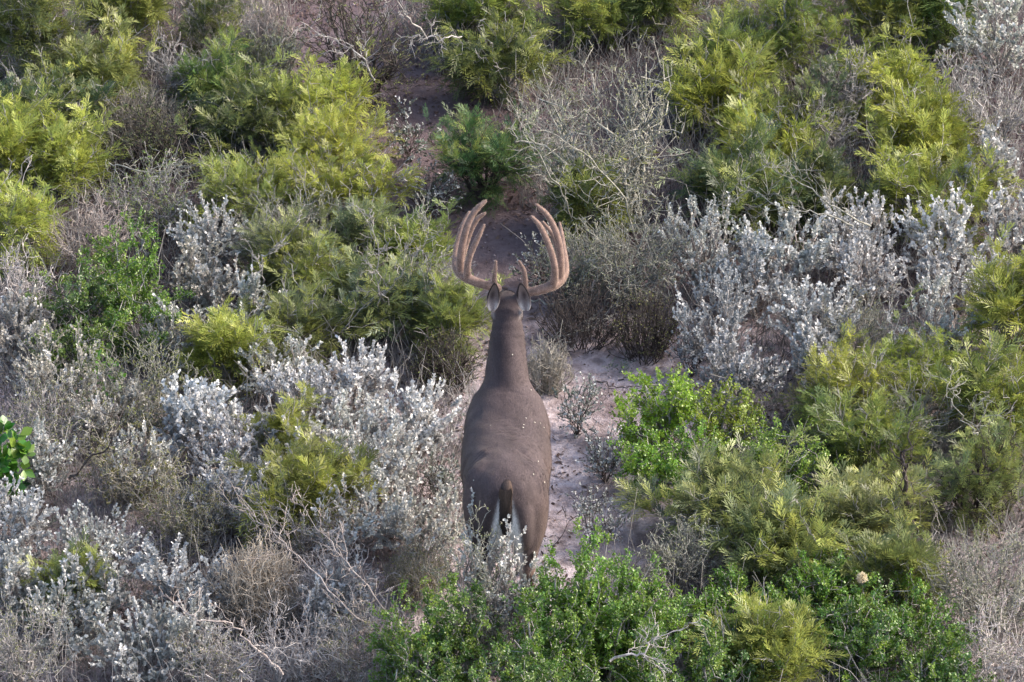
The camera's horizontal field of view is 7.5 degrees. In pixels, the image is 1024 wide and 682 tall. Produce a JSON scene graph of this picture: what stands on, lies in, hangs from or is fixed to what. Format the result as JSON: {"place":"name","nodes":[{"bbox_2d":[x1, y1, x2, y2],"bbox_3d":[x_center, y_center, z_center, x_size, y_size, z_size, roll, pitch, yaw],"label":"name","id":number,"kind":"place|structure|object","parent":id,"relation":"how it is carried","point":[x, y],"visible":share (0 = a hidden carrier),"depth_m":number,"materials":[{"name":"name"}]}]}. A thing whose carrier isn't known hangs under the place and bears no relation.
{"place":"outdoors","nodes":[
{"label":"outdoors","id":0,"kind":"place"},
{"bbox_2d":[0,0,1023,681],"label":"ground","id":1,"kind":"structure","parent":0,"point":[504,246],"depth_m":40.05,"materials":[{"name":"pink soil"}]},
{"bbox_2d":[0,471,58,557],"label":"silver shrub","id":2,"kind":"object","parent":1,"relation":"on","point":[27,504],"visible":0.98,"depth_m":37.91,"materials":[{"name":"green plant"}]},
{"bbox_2d":[0,155,73,280],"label":"feathery shrub","id":3,"kind":"object","parent":1,"relation":"on","point":[16,221],"visible":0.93,"depth_m":40.48,"materials":[{"name":"green plant"}]},
{"bbox_2d":[0,591,82,681],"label":"bare shrub","id":4,"kind":"object","parent":1,"relation":"on","point":[8,649],"visible":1,"depth_m":36.95,"materials":[{"name":"grey plant"}]},
{"bbox_2d":[0,77,85,199],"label":"feathery shrub","id":5,"kind":"object","parent":1,"relation":"on","point":[12,124],"visible":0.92,"depth_m":41.16,"materials":[{"name":"green plant"}]},
{"bbox_2d":[0,0,97,87],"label":"feathery shrub","id":6,"kind":"object","parent":1,"relation":"on","point":[39,15],"visible":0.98,"depth_m":42.05,"materials":[{"name":"green plant"}]},
{"bbox_2d":[5,311,100,422],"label":"silver shrub","id":7,"kind":"object","parent":1,"relation":"on","point":[35,366],"visible":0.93,"depth_m":39.19,"materials":[{"name":"grey plant"}]},
{"bbox_2d":[0,363,115,491],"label":"bare shrub","id":8,"kind":"object","parent":1,"relation":"on","point":[32,419],"visible":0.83,"depth_m":38.74,"materials":[{"name":"grey plant"}]},
{"bbox_2d":[0,44,131,153],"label":"feathery shrub","id":9,"kind":"object","parent":1,"relation":"on","point":[57,90],"visible":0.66,"depth_m":41.62,"materials":[{"name":"green plant"}]},
{"bbox_2d":[22,559,113,660],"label":"silver shrub","id":10,"kind":"object","parent":1,"relation":"on","point":[90,609],"visible":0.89,"depth_m":37.32,"materials":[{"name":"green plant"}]},
{"bbox_2d":[9,93,127,207],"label":"feathery shrub","id":11,"kind":"object","parent":1,"relation":"on","point":[72,158],"visible":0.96,"depth_m":41.16,"materials":[{"name":"green plant"}]},
{"bbox_2d":[18,248,122,347],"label":"green shrub","id":12,"kind":"object","parent":1,"relation":"on","point":[71,299],"visible":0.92,"depth_m":39.84,"materials":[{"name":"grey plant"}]},
{"bbox_2d":[45,2,171,123],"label":"feathery shrub","id":13,"kind":"object","parent":1,"relation":"on","point":[105,63],"visible":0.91,"depth_m":41.94,"materials":[{"name":"green plant"}]},
{"bbox_2d":[74,206,166,305],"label":"green shrub","id":14,"kind":"object","parent":1,"relation":"on","point":[133,270],"visible":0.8,"depth_m":40.18,"materials":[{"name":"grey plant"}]},
{"bbox_2d":[67,413,190,526],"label":"bare shrub","id":15,"kind":"object","parent":1,"relation":"on","point":[144,488],"visible":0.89,"depth_m":38.40,"materials":[{"name":"grey plant"}]},
{"bbox_2d":[83,259,195,372],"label":"green shrub","id":16,"kind":"object","parent":1,"relation":"on","point":[122,314],"visible":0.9,"depth_m":39.74,"materials":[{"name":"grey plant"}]},
{"bbox_2d":[66,322,217,449],"bbox_3d":[-1.848,0.251,39.071,0.688,0.567,0.711,-24,38,-36],"label":"bare shrub","id":17,"kind":"object","parent":1,"relation":"on","point":[153,408],"visible":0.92,"depth_m":39.07,"materials":[{"name":"grey plant"}]},
{"bbox_2d":[88,595,199,681],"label":"silver shrub","id":18,"kind":"object","parent":1,"relation":"on","point":[108,644],"visible":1,"depth_m":37.09,"materials":[{"name":"grey plant"}]},
{"bbox_2d":[92,141,213,250],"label":"bare shrub","id":19,"kind":"object","parent":1,"relation":"on","point":[126,200],"visible":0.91,"depth_m":40.84,"materials":[{"name":"grey plant"}]},
{"bbox_2d":[97,88,222,189],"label":"bare shrub","id":20,"kind":"object","parent":1,"relation":"on","point":[151,138],"visible":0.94,"depth_m":41.36,"materials":[{"name":"grey plant"}]},
{"bbox_2d":[111,532,236,614],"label":"silver shrub","id":21,"kind":"object","parent":1,"relation":"on","point":[150,568],"visible":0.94,"depth_m":37.54,"materials":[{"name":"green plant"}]},
{"bbox_2d":[117,451,246,567],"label":"bare shrub","id":22,"kind":"object","parent":1,"relation":"on","point":[183,512],"visible":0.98,"depth_m":38.08,"materials":[{"name":"grey plant"}]},
{"bbox_2d":[153,369,238,471],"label":"silver shrub","id":23,"kind":"object","parent":1,"relation":"on","point":[191,402],"visible":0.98,"depth_m":38.82,"materials":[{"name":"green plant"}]},
{"bbox_2d":[158,0,280,64],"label":"feathery shrub","id":24,"kind":"object","parent":1,"relation":"on","point":[202,10],"visible":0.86,"depth_m":42.45,"materials":[{"name":"green plant"}]},
{"bbox_2d":[163,291,288,404],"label":"feathery shrub","id":25,"kind":"object","parent":1,"relation":"on","point":[214,338],"visible":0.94,"depth_m":39.47,"materials":[{"name":"green plant"}]},
{"bbox_2d":[162,23,295,148],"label":"feathery shrub","id":26,"kind":"object","parent":1,"relation":"on","point":[200,80],"visible":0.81,"depth_m":41.81,"materials":[{"name":"green plant"}]},
{"bbox_2d":[152,113,307,239],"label":"feathery shrub","id":27,"kind":"object","parent":1,"relation":"on","point":[241,172],"visible":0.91,"depth_m":40.85,"materials":[{"name":"green plant"}]},
{"bbox_2d":[201,531,314,639],"bbox_3d":[-1.213,1.157,37.502,0.601,0.506,0.574,0,30,0],"label":"dry brush","id":28,"kind":"object","parent":1,"relation":"on","point":[248,580],"visible":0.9,"depth_m":37.46,"materials":[{"name":"beige plant"}]},
{"bbox_2d":[179,56,347,174],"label":"feathery shrub","id":29,"kind":"object","parent":1,"relation":"on","point":[258,117],"visible":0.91,"depth_m":41.53,"materials":[{"name":"green plant"}]},
{"bbox_2d":[220,587,358,681],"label":"bare shrub","id":30,"kind":"object","parent":1,"relation":"on","point":[299,666],"visible":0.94,"depth_m":36.97,"materials":[{"name":"grey plant"}]},
{"bbox_2d":[227,195,359,297],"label":"feathery shrub","id":31,"kind":"object","parent":1,"relation":"on","point":[279,227],"visible":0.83,"depth_m":40.25,"materials":[{"name":"green plant"}]},
{"bbox_2d":[205,422,388,550],"bbox_3d":[-1.084,0.720,38.340,0.920,0.718,0.825,-17,34,-27],"label":"feathery shrub","id":32,"kind":"object","parent":1,"relation":"on","point":[311,472],"visible":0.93,"depth_m":38.19,"materials":[{"name":"green plant"}]},
{"bbox_2d":[245,206,374,313],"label":"feathery shrub","id":33,"kind":"object","parent":1,"relation":"on","point":[315,259],"visible":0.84,"depth_m":40.08,"materials":[{"name":"green plant"}]},
{"bbox_2d":[231,259,392,380],"bbox_3d":[-1.100,-0.073,39.786,0.991,0.731,0.674,-17,34,-27],"label":"feathery shrub","id":34,"kind":"object","parent":1,"relation":"on","point":[306,312],"visible":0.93,"depth_m":39.73,"materials":[{"name":"green plant"}]},
{"bbox_2d":[240,38,390,137],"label":"feathery shrub","id":35,"kind":"object","parent":1,"relation":"on","point":[343,87],"visible":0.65,"depth_m":41.75,"materials":[{"name":"green plant"}]},
{"bbox_2d":[264,69,405,185],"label":"feathery shrub","id":36,"kind":"object","parent":1,"relation":"on","point":[321,128],"visible":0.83,"depth_m":41.27,"materials":[{"name":"green plant"}]},
{"bbox_2d":[250,132,426,229],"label":"feathery shrub","id":37,"kind":"object","parent":1,"relation":"on","point":[362,184],"visible":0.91,"depth_m":40.88,"materials":[{"name":"green plant"}]},
{"bbox_2d":[255,0,436,120],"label":"bare shrub","id":38,"kind":"object","parent":1,"relation":"on","point":[392,59],"visible":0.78,"depth_m":42.00,"materials":[{"name":"grey plant"}]},
{"bbox_2d":[302,335,398,423],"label":"silver shrub","id":39,"kind":"object","parent":1,"relation":"on","point":[371,365],"visible":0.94,"depth_m":39.19,"materials":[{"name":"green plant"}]},
{"bbox_2d":[297,460,428,568],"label":"silver shrub","id":40,"kind":"object","parent":1,"relation":"on","point":[367,529],"visible":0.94,"depth_m":38.04,"materials":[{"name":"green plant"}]},
{"bbox_2d":[311,580,415,681],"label":"bare shrub","id":41,"kind":"object","parent":1,"relation":"on","point":[339,656],"visible":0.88,"depth_m":36.93,"materials":[{"name":"grey plant"}]},
{"bbox_2d":[326,414,432,507],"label":"silver shrub","id":42,"kind":"object","parent":1,"relation":"on","point":[395,457],"visible":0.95,"depth_m":38.43,"materials":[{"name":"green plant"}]},
{"bbox_2d":[321,241,467,350],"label":"feathery shrub","id":43,"kind":"object","parent":1,"relation":"on","point":[400,309],"visible":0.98,"depth_m":39.86,"materials":[{"name":"green plant"}]},
{"bbox_2d":[354,576,462,681],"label":"green shrub","id":44,"kind":"object","parent":1,"relation":"on","point":[387,668],"visible":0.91,"depth_m":36.65,"materials":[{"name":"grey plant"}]},
{"bbox_2d":[361,366,462,461],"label":"silver shrub","id":45,"kind":"object","parent":1,"relation":"on","point":[424,411],"visible":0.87,"depth_m":38.83,"materials":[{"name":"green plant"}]},
{"bbox_2d":[356,197,467,294],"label":"feathery shrub","id":46,"kind":"object","parent":1,"relation":"on","point":[405,229],"visible":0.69,"depth_m":40.31,"materials":[{"name":"green plant"}]},
{"bbox_2d":[373,480,465,559],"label":"silver shrub","id":47,"kind":"object","parent":1,"relation":"on","point":[401,532],"visible":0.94,"depth_m":38.02,"materials":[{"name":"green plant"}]},
{"bbox_2d":[398,258,511,376],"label":"feathery shrub","id":48,"kind":"object","parent":1,"relation":"on","point":[453,304],"visible":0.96,"depth_m":39.76,"materials":[{"name":"green plant"}]},
{"bbox_2d":[414,572,507,681],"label":"green shrub","id":49,"kind":"object","parent":1,"relation":"on","point":[468,650],"visible":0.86,"depth_m":36.64,"materials":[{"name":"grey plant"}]},
{"bbox_2d":[408,0,555,74],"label":"feathery shrub","id":50,"kind":"object","parent":1,"relation":"on","point":[467,12],"visible":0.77,"depth_m":42.50,"materials":[{"name":"green plant"}]},
{"bbox_2d":[416,98,555,217],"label":"feathery shrub","id":51,"kind":"object","parent":1,"relation":"on","point":[482,150],"visible":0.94,"depth_m":41.11,"materials":[{"name":"green plant"}]},
{"bbox_2d":[417,7,579,108],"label":"feathery shrub","id":52,"kind":"object","parent":1,"relation":"on","point":[502,59],"visible":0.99,"depth_m":42.09,"materials":[{"name":"green plant"}]},
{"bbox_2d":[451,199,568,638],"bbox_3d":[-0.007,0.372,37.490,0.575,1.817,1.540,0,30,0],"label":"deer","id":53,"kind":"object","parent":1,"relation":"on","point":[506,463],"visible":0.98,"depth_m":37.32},
{"bbox_2d":[0,0,1023,681],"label":"undergrowth","id":54,"kind":"object","parent":1,"relation":"on","point":[464,386],"visible":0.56,"depth_m":40.00,"materials":[{"name":"plant"}]},
{"bbox_2d":[485,580,598,681],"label":"green shrub","id":55,"kind":"object","parent":1,"relation":"on","point":[539,636],"visible":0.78,"depth_m":36.46,"materials":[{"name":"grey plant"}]},
{"bbox_2d":[512,516,621,681],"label":"green shrub","id":56,"kind":"object","parent":1,"relation":"on","point":[544,580],"visible":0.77,"depth_m":36.76,"materials":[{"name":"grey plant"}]},
{"bbox_2d":[523,275,630,353],"bbox_3d":[0.328,-0.173,39.889,0.560,0.412,0.540,0,30,0],"label":"dry brush","id":57,"kind":"object","parent":1,"relation":"on","point":[582,316],"visible":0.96,"depth_m":39.89,"materials":[{"name":"brown plant"}]},
{"bbox_2d":[526,148,659,251],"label":"feathery shrub","id":58,"kind":"object","parent":1,"relation":"on","point":[578,205],"visible":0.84,"depth_m":40.68,"materials":[{"name":"green plant"}]},
{"bbox_2d":[502,33,687,230],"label":"bare shrub","id":59,"kind":"object","parent":1,"relation":"on","point":[629,124],"visible":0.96,"depth_m":40.75,"materials":[{"name":"grey plant"}]},
{"bbox_2d":[531,553,668,681],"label":"green shrub","id":60,"kind":"object","parent":1,"relation":"on","point":[627,611],"visible":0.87,"depth_m":36.65,"materials":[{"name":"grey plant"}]},
{"bbox_2d":[536,0,679,55],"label":"feathery shrub","id":61,"kind":"object","parent":1,"relation":"on","point":[587,14],"visible":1,"depth_m":42.63,"materials":[{"name":"green plant"}]},
{"bbox_2d":[569,186,701,313],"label":"bare shrub","id":62,"kind":"object","parent":1,"relation":"on","point":[654,262],"visible":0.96,"depth_m":40.12,"materials":[{"name":"grey plant"}]},
{"bbox_2d":[586,548,689,681],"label":"green shrub","id":63,"kind":"object","parent":1,"relation":"on","point":[652,590],"visible":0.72,"depth_m":36.75,"materials":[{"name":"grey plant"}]},
{"bbox_2d":[605,281,681,365],"bbox_3d":[0.663,-0.107,39.719,0.405,0.473,0.439,0,30,0],"label":"dry brush","id":64,"kind":"object","parent":1,"relation":"on","point":[649,344],"visible":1,"depth_m":39.72,"materials":[{"name":"brown plant"}]},
{"bbox_2d":[609,362,708,452],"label":"green shrub","id":65,"kind":"object","parent":1,"relation":"on","point":[661,414],"visible":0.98,"depth_m":38.90,"materials":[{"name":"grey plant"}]},
{"bbox_2d":[606,414,737,505],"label":"green shrub","id":66,"kind":"object","parent":1,"relation":"on","point":[651,464],"visible":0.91,"depth_m":38.57,"materials":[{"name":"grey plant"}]},
{"bbox_2d":[603,609,740,681],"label":"green shrub","id":67,"kind":"object","parent":1,"relation":"on","point":[709,658],"visible":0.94,"depth_m":36.40,"materials":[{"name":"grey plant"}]},
{"bbox_2d":[620,508,741,599],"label":"bare shrub","id":68,"kind":"object","parent":1,"relation":"on","point":[691,558],"visible":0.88,"depth_m":37.77,"materials":[{"name":"grey plant"}]},
{"bbox_2d":[653,191,738,297],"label":"silver shrub","id":69,"kind":"object","parent":1,"relation":"on","point":[699,252],"visible":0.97,"depth_m":40.21,"materials":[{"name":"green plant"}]},
{"bbox_2d":[612,424,818,557],"bbox_3d":[1.021,0.725,38.208,0.982,0.689,0.775,22,37,33],"label":"feathery shrub","id":70,"kind":"object","parent":1,"relation":"on","point":[706,493],"visible":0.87,"depth_m":38.17,"materials":[{"name":"green plant"}]},
{"bbox_2d":[640,5,795,145],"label":"feathery shrub","id":71,"kind":"object","parent":1,"relation":"on","point":[701,82],"visible":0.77,"depth_m":41.81,"materials":[{"name":"green plant"}]},
{"bbox_2d":[670,374,769,469],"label":"green shrub","id":72,"kind":"object","parent":1,"relation":"on","point":[737,422],"visible":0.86,"depth_m":38.90,"materials":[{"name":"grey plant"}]},
{"bbox_2d":[672,261,768,358],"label":"silver shrub","id":73,"kind":"object","parent":1,"relation":"on","point":[734,316],"visible":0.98,"depth_m":39.65,"materials":[{"name":"grey plant"}]},
{"bbox_2d":[659,0,814,86],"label":"feathery shrub","id":74,"kind":"object","parent":1,"relation":"on","point":[723,34],"visible":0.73,"depth_m":42.20,"materials":[{"name":"green plant"}]},
{"bbox_2d":[696,318,789,423],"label":"silver shrub","id":75,"kind":"object","parent":1,"relation":"on","point":[717,356],"visible":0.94,"depth_m":39.28,"materials":[{"name":"grey plant"}]},
{"bbox_2d":[654,103,837,254],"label":"feathery shrub","id":76,"kind":"object","parent":1,"relation":"on","point":[717,172],"visible":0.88,"depth_m":40.83,"materials":[{"name":"green plant"}]},
{"bbox_2d":[677,573,849,681],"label":"feathery shrub","id":77,"kind":"object","parent":1,"relation":"on","point":[788,636],"visible":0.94,"depth_m":36.86,"materials":[{"name":"green plant"}]},
{"bbox_2d":[704,51,836,178],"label":"feathery shrub","id":78,"kind":"object","parent":1,"relation":"on","point":[733,124],"visible":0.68,"depth_m":41.30,"materials":[{"name":"green plant"}]},
{"bbox_2d":[715,411,846,503],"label":"green shrub","id":79,"kind":"object","parent":1,"relation":"on","point":[802,472],"visible":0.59,"depth_m":38.49,"materials":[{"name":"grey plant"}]},
{"bbox_2d":[695,455,872,610],"bbox_3d":[1.286,1.001,37.786,0.890,0.808,0.809,-25,38,-37],"label":"feathery shrub","id":80,"kind":"object","parent":1,"relation":"on","point":[772,523],"visible":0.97,"depth_m":37.74,"materials":[{"name":"green plant"}]},
{"bbox_2d":[729,201,844,290],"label":"silver shrub","id":81,"kind":"object","parent":1,"relation":"on","point":[808,257],"visible":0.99,"depth_m":40.20,"materials":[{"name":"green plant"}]},
{"bbox_2d":[726,30,861,164],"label":"feathery shrub","id":82,"kind":"object","parent":1,"relation":"on","point":[805,82],"visible":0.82,"depth_m":41.50,"materials":[{"name":"green plant"}]},
{"bbox_2d":[741,0,864,87],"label":"feathery shrub","id":83,"kind":"object","parent":1,"relation":"on","point":[799,15],"visible":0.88,"depth_m":42.27,"materials":[{"name":"green plant"}]},
{"bbox_2d":[761,539,868,639],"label":"green shrub","id":84,"kind":"object","parent":1,"relation":"on","point":[820,574],"visible":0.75,"depth_m":37.40,"materials":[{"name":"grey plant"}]},
{"bbox_2d":[757,272,874,351],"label":"silver shrub","id":85,"kind":"object","parent":1,"relation":"on","point":[792,299],"visible":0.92,"depth_m":39.67,"materials":[{"name":"grey plant"}]},
{"bbox_2d":[757,128,913,251],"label":"feathery shrub","id":86,"kind":"object","parent":1,"relation":"on","point":[834,179],"visible":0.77,"depth_m":40.87,"materials":[{"name":"green plant"}]},
{"bbox_2d":[776,318,911,433],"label":"feathery shrub","id":87,"kind":"object","parent":1,"relation":"on","point":[841,366],"visible":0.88,"depth_m":39.03,"materials":[{"name":"green plant"}]},
{"bbox_2d":[811,578,918,681],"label":"green shrub","id":88,"kind":"object","parent":1,"relation":"on","point":[843,640],"visible":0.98,"depth_m":36.98,"materials":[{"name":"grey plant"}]},
{"bbox_2d":[779,374,956,496],"bbox_3d":[1.722,0.532,38.715,1.110,0.724,0.754,21,36,31],"label":"feathery shrub","id":89,"kind":"object","parent":1,"relation":"on","point":[838,428],"visible":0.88,"depth_m":38.65,"materials":[{"name":"green plant"}]},
{"bbox_2d":[822,227,913,309],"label":"silver shrub","id":90,"kind":"object","parent":1,"relation":"on","point":[855,268],"visible":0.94,"depth_m":40.12,"materials":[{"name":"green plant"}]},
{"bbox_2d":[794,447,948,558],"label":"feathery shrub","id":91,"kind":"object","parent":1,"relation":"on","point":[857,497],"visible":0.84,"depth_m":38.00,"materials":[{"name":"green plant"}]},
{"bbox_2d":[823,0,951,147],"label":"feathery shrub","id":92,"kind":"object","parent":1,"relation":"on","point":[894,59],"visible":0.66,"depth_m":41.92,"materials":[{"name":"green plant"}]},
{"bbox_2d":[812,486,964,633],"bbox_3d":[1.801,1.143,37.621,0.797,0.737,0.901,0,30,0],"label":"feathery shrub","id":93,"kind":"object","parent":1,"relation":"on","point":[906,553],"visible":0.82,"depth_m":37.50,"materials":[{"name":"green plant"}]},
{"bbox_2d":[846,593,987,681],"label":"green shrub","id":94,"kind":"object","parent":1,"relation":"on","point":[952,633],"visible":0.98,"depth_m":37.05,"materials":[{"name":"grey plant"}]},
{"bbox_2d":[850,282,1003,431],"bbox_3d":[2.106,0.146,39.263,0.859,0.703,0.756,0,30,0],"label":"feathery shrub","id":95,"kind":"object","parent":1,"relation":"on","point":[924,354],"visible":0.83,"depth_m":39.28,"materials":[{"name":"green plant"}]},
{"bbox_2d":[858,67,1008,182],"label":"feathery shrub","id":96,"kind":"object","parent":1,"relation":"on","point":[918,117],"visible":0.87,"depth_m":41.38,"materials":[{"name":"green plant"}]},
{"bbox_2d":[853,96,1023,256],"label":"feathery shrub","id":97,"kind":"object","parent":1,"relation":"on","point":[908,176],"visible":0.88,"depth_m":40.89,"materials":[{"name":"green plant"}]},
{"bbox_2d":[891,181,993,292],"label":"silver shrub","id":98,"kind":"object","parent":1,"relation":"on","point":[954,232],"visible":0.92,"depth_m":40.35,"materials":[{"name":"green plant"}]},
{"bbox_2d":[865,394,1023,542],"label":"feathery shrub","id":99,"kind":"object","parent":1,"relation":"on","point":[967,479],"visible":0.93,"depth_m":38.28,"materials":[{"name":"green plant"}]},
{"bbox_2d":[907,26,1023,165],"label":"bare shrub","id":100,"kind":"object","parent":1,"relation":"on","point":[1007,114],"visible":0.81,"depth_m":41.54,"materials":[{"name":"grey plant"}]},
{"bbox_2d":[918,519,1023,645],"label":"bare shrub","id":101,"kind":"object","parent":1,"relation":"on","point":[969,585],"visible":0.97,"depth_m":37.45,"materials":[{"name":"grey plant"}]},
{"bbox_2d":[924,329,1023,462],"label":"feathery shrub","id":102,"kind":"object","parent":1,"relation":"on","point":[1007,387],"visible":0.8,"depth_m":38.89,"materials":[{"name":"green plant"}]},
{"bbox_2d":[933,221,1023,373],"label":"feathery shrub","id":103,"kind":"object","parent":1,"relation":"on","point":[1002,307],"visible":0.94,"depth_m":39.48,"materials":[{"name":"green plant"}]},
{"bbox_2d":[939,0,1023,80],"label":"silver shrub","id":104,"kind":"object","parent":1,"relation":"on","point":[979,38],"visible":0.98,"depth_m":42.29,"materials":[{"name":"grey plant"}]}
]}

